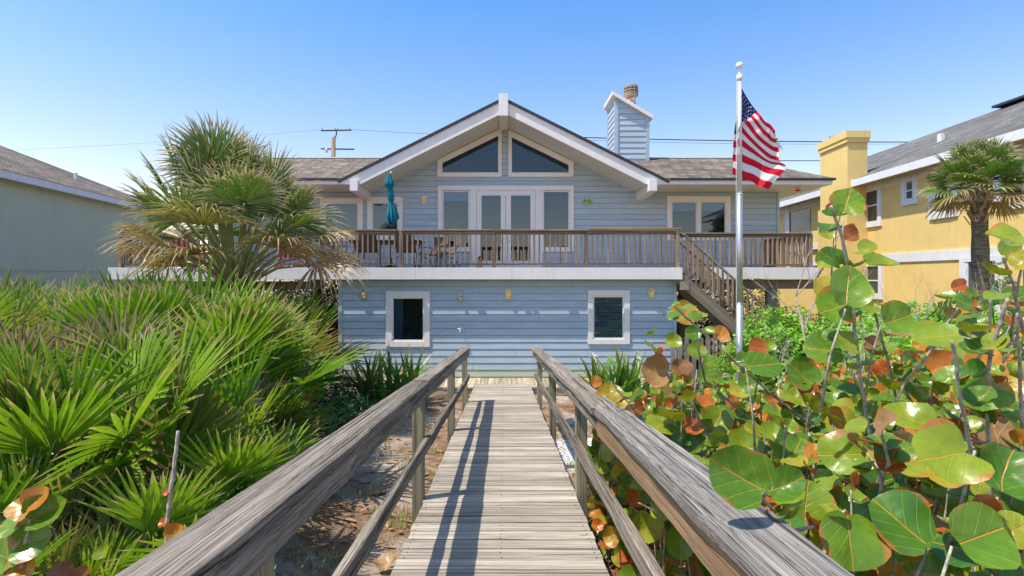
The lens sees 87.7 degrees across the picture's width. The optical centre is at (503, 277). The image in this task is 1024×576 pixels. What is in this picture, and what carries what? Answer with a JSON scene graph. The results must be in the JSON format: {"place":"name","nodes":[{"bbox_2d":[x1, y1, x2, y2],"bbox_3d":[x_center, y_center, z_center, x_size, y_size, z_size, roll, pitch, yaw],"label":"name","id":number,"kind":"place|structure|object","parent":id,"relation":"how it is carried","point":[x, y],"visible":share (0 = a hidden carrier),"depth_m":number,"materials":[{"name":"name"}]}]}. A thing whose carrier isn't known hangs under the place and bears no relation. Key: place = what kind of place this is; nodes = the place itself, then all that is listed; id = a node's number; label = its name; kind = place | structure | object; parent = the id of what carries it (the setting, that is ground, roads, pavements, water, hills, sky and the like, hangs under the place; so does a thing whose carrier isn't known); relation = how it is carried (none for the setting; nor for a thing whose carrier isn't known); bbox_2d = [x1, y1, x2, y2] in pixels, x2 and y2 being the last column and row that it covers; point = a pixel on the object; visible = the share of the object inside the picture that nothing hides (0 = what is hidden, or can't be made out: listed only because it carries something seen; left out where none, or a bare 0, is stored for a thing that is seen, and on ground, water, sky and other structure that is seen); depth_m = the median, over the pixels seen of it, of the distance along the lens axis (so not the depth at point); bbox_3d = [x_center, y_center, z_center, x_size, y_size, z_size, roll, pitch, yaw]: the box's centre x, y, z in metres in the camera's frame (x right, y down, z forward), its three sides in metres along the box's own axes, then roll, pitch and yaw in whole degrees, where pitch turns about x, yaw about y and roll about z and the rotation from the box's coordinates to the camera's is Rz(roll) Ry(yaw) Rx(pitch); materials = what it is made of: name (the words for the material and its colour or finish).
{"place":"outdoors","nodes":[
{"label":"outdoors","id":0,"kind":"place"},
{"bbox_2d":[0,280,773,575],"bbox_3d":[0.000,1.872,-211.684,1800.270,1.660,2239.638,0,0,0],"label":"ground","id":1,"kind":"structure","parent":0,"point":[332,509],"depth_m":5.23,"materials":[{"name":"beige sand"}]},
{"bbox_2d":[0,291,65,334],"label":"saw palmetto","id":2,"kind":"object","parent":1,"relation":"on","point":[6,316],"visible":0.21,"depth_m":5.27,"materials":[{"name":"green plant"}]},
{"bbox_2d":[0,317,79,382],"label":"saw palmetto","id":3,"kind":"object","parent":1,"relation":"on","point":[53,349],"visible":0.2,"depth_m":4.28,"materials":[{"name":"green plant"}]},
{"bbox_2d":[0,284,80,334],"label":"saw palmetto","id":4,"kind":"object","parent":1,"relation":"on","point":[23,309],"visible":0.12,"depth_m":5.72,"materials":[{"name":"green plant"}]},
{"bbox_2d":[0,511,81,575],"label":"saw palmetto","id":5,"kind":"object","parent":1,"relation":"on","point":[42,556],"visible":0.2,"depth_m":2.55,"materials":[{"name":"green plant"}]},
{"bbox_2d":[4,263,88,304],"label":"saw palmetto","id":6,"kind":"object","parent":1,"relation":"on","point":[33,282],"visible":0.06,"depth_m":7.51,"materials":[{"name":"green plant"}]},
{"bbox_2d":[0,277,109,319],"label":"saw palmetto","id":7,"kind":"object","parent":1,"relation":"on","point":[91,288],"visible":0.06,"depth_m":6.91,"materials":[{"name":"green plant"}]},
{"bbox_2d":[0,408,112,575],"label":"saw palmetto","id":8,"kind":"object","parent":1,"relation":"on","point":[22,477],"visible":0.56,"depth_m":3.12,"materials":[{"name":"green plant"}]},
{"bbox_2d":[0,308,119,450],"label":"saw palmetto","id":9,"kind":"object","parent":1,"relation":"on","point":[28,345],"visible":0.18,"depth_m":4.41,"materials":[{"name":"green plant"}]},
{"bbox_2d":[0,356,136,487],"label":"saw palmetto","id":10,"kind":"object","parent":1,"relation":"on","point":[14,396],"visible":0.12,"depth_m":3.38,"materials":[{"name":"green plant"}]},
{"bbox_2d":[34,283,126,336],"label":"saw palmetto","id":11,"kind":"object","parent":1,"relation":"on","point":[85,305],"visible":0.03,"depth_m":5.45,"materials":[{"name":"green plant"}]},
{"bbox_2d":[0,145,163,296],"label":"neighbour house","id":12,"kind":"structure","parent":1,"relation":"on","point":[56,222],"depth_m":16.98,"materials":[{"name":"grey paint"}]},
{"bbox_2d":[0,486,182,575],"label":"sea grape shrub","id":13,"kind":"object","parent":1,"relation":"on","point":[30,514],"visible":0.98,"depth_m":1.55,"materials":[{"name":"green plant"}]},
{"bbox_2d":[33,510,149,575],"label":"saw palmetto","id":14,"kind":"object","parent":1,"relation":"on","point":[82,553],"visible":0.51,"depth_m":2.83,"materials":[{"name":"green plant"}]},
{"bbox_2d":[3,313,200,414],"bbox_3d":[-3.561,1.036,4.702,1.641,1.490,2.114,0,0,-19],"label":"saw palmetto","id":15,"kind":"object","parent":1,"relation":"on","point":[109,366],"visible":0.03,"depth_m":4.39,"materials":[{"name":"green plant"}]},
{"bbox_2d":[25,261,189,331],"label":"saw palmetto","id":16,"kind":"object","parent":1,"relation":"on","point":[111,291],"visible":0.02,"depth_m":6.77,"materials":[{"name":"green plant"}]},
{"bbox_2d":[0,319,233,524],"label":"saw palmetto","id":17,"kind":"object","parent":1,"relation":"on","point":[47,429],"visible":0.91,"depth_m":3.35,"materials":[{"name":"green plant"}]},
{"bbox_2d":[46,303,208,350],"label":"saw palmetto","id":18,"kind":"object","parent":1,"relation":"on","point":[83,321],"visible":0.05,"depth_m":4.85,"materials":[{"name":"green plant"}]},
{"bbox_2d":[77,265,194,296],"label":"saw palmetto","id":19,"kind":"object","parent":1,"relation":"on","point":[110,286],"visible":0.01,"depth_m":7.93,"materials":[{"name":"green plant"}]},
{"bbox_2d":[51,304,240,451],"bbox_3d":[-3.335,1.002,4.955,1.657,1.428,1.487,-1,-9,-21],"label":"saw palmetto","id":20,"kind":"object","parent":1,"relation":"on","point":[122,342],"visible":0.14,"depth_m":4.58,"materials":[{"name":"green plant"}]},
{"bbox_2d":[35,274,268,357],"bbox_3d":[-3.644,0.771,5.637,2.164,1.604,2.142,1,-4,-24],"label":"saw palmetto","id":21,"kind":"object","parent":1,"relation":"on","point":[152,302],"visible":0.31,"depth_m":5.30,"materials":[{"name":"green plant"}]},
{"bbox_2d":[28,310,277,502],"bbox_3d":[-2.785,1.102,4.174,2.032,1.688,1.590,2,1,35],"label":"saw palmetto","id":22,"kind":"object","parent":1,"relation":"on","point":[200,420],"visible":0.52,"depth_m":3.96,"materials":[{"name":"green plant"}]},
{"bbox_2d":[163,431,179,542],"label":"dead branch","id":23,"kind":"object","parent":1,"relation":"on","point":[170,493],"visible":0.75,"depth_m":1.90,"materials":[{"name":"grey wood"}]},
{"bbox_2d":[64,462,279,572],"bbox_3d":[-1.858,1.508,3.175,1.105,1.062,1.435,0,0,1],"label":"saw palmetto","id":24,"kind":"object","parent":1,"relation":"on","point":[143,512],"visible":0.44,"depth_m":2.90,"materials":[{"name":"green plant"}]},
{"bbox_2d":[1,394,372,575],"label":"ground cover","id":25,"kind":"object","parent":1,"relation":"on","point":[330,424],"visible":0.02,"depth_m":4.14,"materials":[{"name":"green plant"}]},
{"bbox_2d":[129,402,284,488],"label":"saw palmetto","id":26,"kind":"object","parent":1,"relation":"on","point":[243,434],"visible":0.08,"depth_m":4.67,"materials":[{"name":"green plant"}]},
{"bbox_2d":[133,254,309,377],"bbox_3d":[-3.421,0.719,6.258,2.136,1.974,2.381,0,0,-24],"label":"saw palmetto","id":27,"kind":"object","parent":1,"relation":"on","point":[199,289],"visible":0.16,"depth_m":6.06,"materials":[{"name":"green plant"}]},
{"bbox_2d":[155,363,289,475],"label":"saw palmetto","id":28,"kind":"object","parent":1,"relation":"on","point":[263,411],"visible":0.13,"depth_m":4.73,"materials":[{"name":"green plant"}]},
{"bbox_2d":[95,109,371,303],"bbox_3d":[-4.496,-0.199,8.874,4.574,5.081,4.180,0,0,0],"label":"cabbage palm","id":29,"kind":"object","parent":1,"relation":"on","point":[226,184],"visible":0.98,"depth_m":8.40,"materials":[{"name":"green plant"}]},
{"bbox_2d":[149,416,320,517],"bbox_3d":[-1.780,1.492,3.834,1.184,1.079,1.526,0,0,-4],"label":"saw palmetto","id":30,"kind":"object","parent":1,"relation":"on","point":[233,460],"visible":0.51,"depth_m":3.58,"materials":[{"name":"green plant"}]},
{"bbox_2d":[194,264,279,306],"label":"saw palmetto","id":31,"kind":"object","parent":1,"relation":"on","point":[228,286],"visible":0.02,"depth_m":7.58,"materials":[{"name":"green plant"}]},
{"bbox_2d":[122,276,383,398],"bbox_3d":[-2.866,0.945,5.859,2.522,1.870,2.497,7,-1,-38],"label":"saw palmetto","id":32,"kind":"object","parent":1,"relation":"on","point":[250,318],"visible":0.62,"depth_m":5.59,"materials":[{"name":"green plant"}]},
{"bbox_2d":[228,376,290,444],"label":"saw palmetto","id":33,"kind":"object","parent":1,"relation":"on","point":[260,394],"visible":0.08,"depth_m":5.27,"materials":[{"name":"green plant"}]},
{"bbox_2d":[208,307,318,386],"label":"saw palmetto","id":34,"kind":"object","parent":1,"relation":"on","point":[268,364],"visible":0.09,"depth_m":5.99,"materials":[{"name":"green plant"}]},
{"bbox_2d":[222,271,317,321],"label":"saw palmetto","id":35,"kind":"object","parent":1,"relation":"on","point":[288,295],"visible":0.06,"depth_m":8.52,"materials":[{"name":"green plant"}]},
{"bbox_2d":[250,369,329,449],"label":"saw palmetto","id":36,"kind":"object","parent":1,"relation":"on","point":[286,412],"visible":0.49,"depth_m":5.58,"materials":[{"name":"green plant"}]},
{"bbox_2d":[259,367,332,436],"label":"saw palmetto","id":37,"kind":"object","parent":1,"relation":"on","point":[311,399],"visible":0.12,"depth_m":6.16,"materials":[{"name":"green plant"}]},
{"bbox_2d":[254,280,337,314],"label":"leafy shrub","id":38,"kind":"object","parent":1,"relation":"on","point":[293,290],"visible":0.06,"depth_m":18.77,"materials":[{"name":"green plant"}]},
{"bbox_2d":[245,286,351,383],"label":"saw palmetto","id":39,"kind":"object","parent":1,"relation":"on","point":[316,338],"visible":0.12,"depth_m":6.94,"materials":[{"name":"green plant"}]},
{"bbox_2d":[282,292,342,377],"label":"saw palmetto","id":40,"kind":"object","parent":1,"relation":"on","point":[322,323],"visible":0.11,"depth_m":8.32,"materials":[{"name":"green plant"}]},
{"bbox_2d":[304,280,337,344],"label":"leafy shrub","id":41,"kind":"object","parent":1,"relation":"on","point":[334,292],"visible":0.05,"depth_m":17.19,"materials":[{"name":"green plant"}]},
{"bbox_2d":[289,287,376,375],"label":"saw palmetto","id":42,"kind":"object","parent":1,"relation":"on","point":[342,351],"visible":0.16,"depth_m":10.11,"materials":[{"name":"green plant"}]},
{"bbox_2d":[321,127,353,307],"bbox_3d":[-12.442,-4.265,40.013,2.472,13.930,0.457,0,0,-8],"label":"utility pole","id":43,"kind":"object","parent":1,"relation":"on","point":[333,148],"visible":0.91,"depth_m":39.95,"materials":[{"name":"brown wood"}]},
{"bbox_2d":[312,369,368,407],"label":"leafy shrub","id":44,"kind":"object","parent":1,"relation":"on","point":[343,386],"visible":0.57,"depth_m":10.27,"materials":[{"name":"green plant"}]},
{"bbox_2d":[313,385,404,434],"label":"leafy shrub","id":45,"kind":"object","parent":1,"relation":"on","point":[356,405],"visible":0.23,"depth_m":8.54,"materials":[{"name":"green plant"}]},
{"bbox_2d":[285,423,445,571],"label":"grass","id":46,"kind":"structure","parent":1,"relation":"on","point":[391,524],"depth_m":5.14,"materials":[{"name":"green plant"}]},
{"bbox_2d":[373,552,397,570],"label":"fallen leaf","id":47,"kind":"object","parent":1,"relation":"on","point":[384,561],"visible":1,"depth_m":4.11,"materials":[{"name":"beige plant"}]},
{"bbox_2d":[326,341,446,403],"bbox_3d":[-2.255,1.958,10.591,2.672,1.368,2.160,0,0,-25],"label":"crinum lily","id":48,"kind":"object","parent":1,"relation":"on","point":[380,389],"visible":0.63,"depth_m":10.50,"materials":[{"name":"green plant"}]},
{"bbox_2d":[139,394,686,575],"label":"leaf litter","id":49,"kind":"object","parent":1,"relation":"on","point":[292,544],"visible":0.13,"depth_m":5.35,"materials":[{"name":"brown plant"}]},
{"bbox_2d":[108,268,818,359],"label":"raised deck","id":50,"kind":"structure","parent":1,"relation":"on","point":[784,278],"depth_m":12.69,"materials":[{"name":"white wood"}]},
{"bbox_2d":[118,229,397,267],"bbox_3d":[-5.899,-0.690,12.830,6.695,0.920,0.143,0,0,0],"label":"deck railing","id":51,"kind":"object","parent":50,"relation":"on","point":[362,232],"visible":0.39,"depth_m":12.78,"materials":[{"name":"brown wood"}]},
{"bbox_2d":[355,235,380,267],"bbox_3d":[-3.465,-0.703,13.624,0.588,0.960,0.636,0,0,-5],"label":"patio chair","id":52,"kind":"object","parent":50,"relation":"on","point":[365,244],"visible":0.4,"depth_m":13.43,"materials":[{"name":"brown wood"}]},
{"bbox_2d":[381,171,398,267],"bbox_3d":[-3.036,-1.539,14.300,0.482,2.617,0.480,0,0,0],"label":"patio umbrella","id":53,"kind":"object","parent":50,"relation":"on","point":[392,216],"visible":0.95,"depth_m":14.24,"materials":[{"name":"teal fabric"}]},
{"bbox_2d":[393,230,421,267],"bbox_3d":[-2.456,-0.703,13.675,0.588,0.960,0.636,0,0,8],"label":"patio chair","id":54,"kind":"object","parent":50,"relation":"on","point":[404,243],"visible":0.54,"depth_m":13.47,"materials":[{"name":"brown wood"}]},
{"bbox_2d":[399,229,679,267],"bbox_3d":[0.860,-0.690,12.830,6.734,0.921,0.143,0,0,0],"label":"deck railing","id":55,"kind":"object","parent":50,"relation":"on","point":[495,233],"visible":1,"depth_m":12.78,"materials":[{"name":"brown wood"}]},
{"bbox_2d":[680,232,812,267],"bbox_3d":[6.175,-0.690,13.741,3.545,0.921,0.142,0,0,0],"label":"deck railing","id":56,"kind":"object","parent":50,"relation":"on","point":[729,235],"visible":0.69,"depth_m":13.69,"materials":[{"name":"brown wood"}]},
{"bbox_2d":[763,233,812,267],"bbox_3d":[7.960,-0.690,15.070,0.143,0.921,2.456,0,0,0],"label":"deck railing","id":57,"kind":"object","parent":50,"relation":"on","point":[784,250],"visible":0.29,"depth_m":15.09,"materials":[{"name":"brown wood"}]},
{"bbox_2d":[390,384,609,575],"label":"boardwalk","id":58,"kind":"structure","parent":1,"relation":"on","point":[500,499],"depth_m":4.05,"materials":[{"name":"grey wood"}]},
{"bbox_2d":[115,348,469,575],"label":"walkway railing","id":59,"kind":"object","parent":58,"relation":"attached to","point":[252,529],"visible":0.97,"depth_m":1.70,"materials":[{"name":"grey wood"}]},
{"bbox_2d":[531,348,853,575],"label":"walkway railing","id":60,"kind":"object","parent":58,"relation":"attached to","point":[721,536],"visible":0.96,"depth_m":1.71,"materials":[{"name":"grey wood"}]},
{"bbox_2d":[171,84,835,384],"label":"beach house","id":61,"kind":"structure","parent":1,"relation":"on","point":[468,171],"depth_m":15.89,"materials":[{"name":"blue paint"}]},
{"bbox_2d":[320,198,362,240],"bbox_3d":[-4.984,-1.750,16.793,1.624,1.403,0.776,0,0,0],"label":"window","id":62,"kind":"structure","parent":61,"relation":"in","point":[353,207],"depth_m":17.18,"materials":[{"name":"white paint"}]},
{"bbox_2d":[367,197,402,239],"bbox_3d":[-3.644,-1.770,16.793,1.410,1.411,0.776,0,0,0],"label":"window","id":63,"kind":"structure","parent":61,"relation":"in","point":[377,208],"depth_m":16.43,"materials":[{"name":"white paint"}]},
{"bbox_2d":[386,291,429,346],"bbox_3d":[-2.321,1.047,13.343,1.385,1.418,0.776,0,0,0],"label":"window","id":64,"kind":"structure","parent":61,"relation":"in","point":[407,312],"depth_m":12.99,"materials":[{"name":"white paint"}]},
{"bbox_2d":[442,191,468,247],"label":"window","id":65,"kind":"structure","parent":61,"relation":"in","point":[455,204],"depth_m":17.18,"materials":[{"name":"grey glass"}]},
{"bbox_2d":[437,129,501,176],"bbox_3d":[-1.043,-3.848,16.425,1.977,1.510,0.070,0,0,0],"label":"window","id":66,"kind":"structure","parent":61,"relation":"in","point":[482,157],"depth_m":16.44,"materials":[{"name":"white paint"}]},
{"bbox_2d":[477,190,505,267],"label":"french door","id":67,"kind":"structure","parent":61,"relation":"in","point":[490,203],"depth_m":17.45,"materials":[{"name":"white paint"}]},
{"bbox_2d":[505,190,534,267],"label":"french door","id":68,"kind":"structure","parent":61,"relation":"in","point":[519,204],"depth_m":17.45,"materials":[{"name":"white paint"}]},
{"bbox_2d":[508,129,573,176],"bbox_3d":[1.152,-3.824,16.425,2.007,1.463,0.070,0,0,0],"label":"window","id":69,"kind":"structure","parent":61,"relation":"in","point":[526,158],"depth_m":16.44,"materials":[{"name":"white paint"}]},
{"bbox_2d":[543,191,569,247],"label":"window","id":70,"kind":"structure","parent":61,"relation":"in","point":[556,204],"depth_m":17.18,"materials":[{"name":"white paint"}]},
{"bbox_2d":[588,290,629,343],"bbox_3d":[2.554,1.008,13.343,1.359,1.392,0.776,0,0,0],"label":"window","id":71,"kind":"structure","parent":61,"relation":"in","point":[608,310],"depth_m":13.02,"materials":[{"name":"white paint"}]},
{"bbox_2d":[667,196,730,240],"bbox_3d":[6.012,-1.774,16.793,2.282,1.452,0.776,0,0,0],"label":"window","id":72,"kind":"structure","parent":61,"relation":"in","point":[688,213],"depth_m":16.50,"materials":[{"name":"white paint"}]},
{"bbox_2d":[383,378,660,394],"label":"platform","id":73,"kind":"structure","parent":1,"relation":"on","point":[472,382],"depth_m":12.30,"materials":[{"name":"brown wood"}]},
{"bbox_2d":[556,438,592,473],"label":"gravel","id":74,"kind":"structure","parent":1,"relation":"on","point":[565,454],"depth_m":7.60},
{"bbox_2d":[552,463,652,558],"bbox_3d":[0.992,2.024,4.914,1.552,0.711,1.544,0,0,0],"label":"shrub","id":75,"kind":"object","parent":1,"relation":"on","point":[590,493],"visible":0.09,"depth_m":4.73,"materials":[{"name":"plant"}]},
{"bbox_2d":[574,345,694,403],"bbox_3d":[2.401,1.960,10.632,2.098,1.261,2.006,0,0,-30],"label":"crinum lily","id":76,"kind":"object","parent":1,"relation":"on","point":[626,378],"visible":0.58,"depth_m":10.70,"materials":[{"name":"green plant"}]},
{"bbox_2d":[587,375,786,573],"bbox_3d":[1.511,1.589,4.522,1.671,1.686,1.705,0,0,0],"label":"sea grape shrub","id":77,"kind":"object","parent":1,"relation":"on","point":[611,468],"visible":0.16,"depth_m":4.24,"materials":[{"name":"green plant"}]},
{"bbox_2d":[670,337,735,387],"bbox_3d":[4.840,1.976,12.430,1.897,1.207,0.060,0,0,0],"label":"picket fence","id":78,"kind":"object","parent":1,"relation":"on","point":[708,346],"visible":0.17,"depth_m":12.40,"materials":[{"name":"grey wood"}]},
{"bbox_2d":[677,317,731,367],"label":"leafy shrub","id":79,"kind":"object","parent":1,"relation":"on","point":[708,323],"visible":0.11,"depth_m":15.37,"materials":[{"name":"green plant"}]},
{"bbox_2d":[677,289,778,336],"bbox_3d":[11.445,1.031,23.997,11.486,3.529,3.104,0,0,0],"label":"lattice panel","id":80,"kind":"object","parent":1,"relation":"on","point":[759,291],"visible":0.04,"depth_m":23.41,"materials":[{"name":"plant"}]},
{"bbox_2d":[672,233,788,372],"bbox_3d":[5.695,0.836,13.161,3.233,3.766,0.938,0,0,0],"label":"outdoor staircase","id":81,"kind":"structure","parent":1,"relation":"on","point":[690,290],"depth_m":12.72,"materials":[{"name":"brown wood"}]},
{"bbox_2d":[736,62,742,381],"bbox_3d":[4.415,-0.700,9.971,0.132,6.670,0.193,0,0,20],"label":"flagpole","id":82,"kind":"object","parent":1,"relation":"on","point":[739,263],"visible":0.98,"depth_m":9.96,"materials":[{"name":"metal"}]},
{"bbox_2d":[732,90,785,189],"bbox_3d":[4.831,-2.608,10.103,1.015,1.913,0.234,0,0,-7],"label":"national flag","id":83,"kind":"object","parent":82,"relation":"attached to","point":[763,166],"visible":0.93,"depth_m":10.10,"materials":[{"name":"red fabric"}]},
{"bbox_2d":[717,305,844,395],"bbox_3d":[5.367,1.602,10.374,2.332,2.137,2.172,0,0,0],"label":"leafy shrub","id":84,"kind":"object","parent":1,"relation":"on","point":[794,336],"visible":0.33,"depth_m":10.21,"materials":[{"name":"green plant"}]},
{"bbox_2d":[737,236,834,359],"bbox_3d":[3.494,0.811,6.557,1.160,2.873,0.890,0,0,42],"label":"bare shrub","id":85,"kind":"object","parent":1,"relation":"on","point":[807,317],"visible":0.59,"depth_m":6.41,"materials":[{"name":"grey plant"}]},
{"bbox_2d":[590,188,1023,575],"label":"sea grape shrub","id":86,"kind":"object","parent":1,"relation":"on","point":[923,441],"visible":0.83,"depth_m":1.76,"materials":[{"name":"green plant"}]},
{"bbox_2d":[616,359,1018,575],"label":"sea grape shrub","id":87,"kind":"object","parent":1,"relation":"on","point":[683,430],"visible":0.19,"depth_m":2.58,"materials":[{"name":"green plant"}]},
{"bbox_2d":[785,302,887,361],"bbox_3d":[6.945,1.560,10.291,2.215,2.220,2.428,0,0,-28],"label":"leafy shrub","id":88,"kind":"object","parent":1,"relation":"on","point":[821,321],"visible":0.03,"depth_m":10.38,"materials":[{"name":"green plant"}]},
{"bbox_2d":[762,347,962,487],"bbox_3d":[2.813,1.360,4.436,1.637,1.766,1.771,0,0,0],"label":"sea grape shrub","id":89,"kind":"object","parent":1,"relation":"on","point":[838,373],"visible":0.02,"depth_m":4.21,"materials":[{"name":"green plant"}]},
{"bbox_2d":[832,311,918,370],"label":"leafy shrub","id":90,"kind":"object","parent":1,"relation":"on","point":[871,324],"visible":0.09,"depth_m":8.37,"materials":[{"name":"green plant"}]},
{"bbox_2d":[744,95,1023,327],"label":"neighbour house","id":91,"kind":"structure","parent":1,"relation":"on","point":[892,222],"depth_m":15.66,"materials":[{"name":"yellow paint"}]},
{"bbox_2d":[865,182,881,227],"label":"window","id":92,"kind":"structure","parent":91,"relation":"in","point":[874,198],"depth_m":16.58,"materials":[{"name":"white paint"}]},
{"bbox_2d":[867,264,882,298],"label":"window","id":93,"kind":"structure","parent":91,"relation":"in","point":[875,277],"depth_m":16.48,"materials":[{"name":"white paint"}]},
{"bbox_2d":[901,174,917,205],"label":"window","id":94,"kind":"structure","parent":91,"relation":"in","point":[909,190],"depth_m":15.04,"materials":[{"name":"white paint"}]},
{"bbox_2d":[928,185,957,219],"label":"window","id":95,"kind":"structure","parent":91,"relation":"in","point":[930,197],"depth_m":13.97,"materials":[{"name":"white paint"}]},
{"bbox_2d":[959,255,1003,316],"bbox_3d":[11.325,0.507,12.671,0.060,2.027,1.204,0,0,3],"label":"window","id":96,"kind":"structure","parent":91,"relation":"in","point":[997,258],"depth_m":12.41,"materials":[{"name":"white paint"}]},
{"bbox_2d":[840,335,930,376],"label":"leafy shrub","id":97,"kind":"object","parent":1,"relation":"on","point":[908,347],"visible":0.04,"depth_m":7.18,"materials":[{"name":"green plant"}]},
{"bbox_2d":[760,401,1023,575],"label":"sea grape shrub","id":98,"kind":"object","parent":1,"relation":"on","point":[794,451],"visible":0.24,"depth_m":1.76,"materials":[{"name":"green plant"}]},
{"bbox_2d":[856,348,1023,479],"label":"sea grape shrub","id":99,"kind":"object","parent":1,"relation":"on","point":[947,403],"visible":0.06,"depth_m":3.19,"materials":[{"name":"green plant"}]},
{"bbox_2d":[889,321,1023,410],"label":"sea grape shrub","id":100,"kind":"object","parent":1,"relation":"on","point":[1011,358],"visible":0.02,"depth_m":4.50,"materials":[{"name":"green plant"}]},
{"bbox_2d":[914,299,1014,336],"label":"leafy shrub","id":101,"kind":"object","parent":1,"relation":"on","point":[996,317],"visible":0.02,"depth_m":8.83,"materials":[{"name":"green plant"}]},
{"bbox_2d":[915,135,1023,314],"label":"cabbage palm","id":102,"kind":"object","parent":1,"relation":"on","point":[985,162],"visible":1,"depth_m":10.47,"materials":[{"name":"green plant"}]},
{"bbox_2d":[931,276,1016,333],"bbox_3d":[7.030,1.263,8.084,2.052,2.556,0.716,0,0,-12],"label":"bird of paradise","id":103,"kind":"object","parent":1,"relation":"on","point":[950,303],"visible":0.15,"depth_m":7.88,"materials":[{"name":"green plant"}]},
{"bbox_2d":[0,0,1023,267],"label":"sky","id":104,"kind":"structure","parent":0,"point":[75,74],"materials":[{"name":"blue"}]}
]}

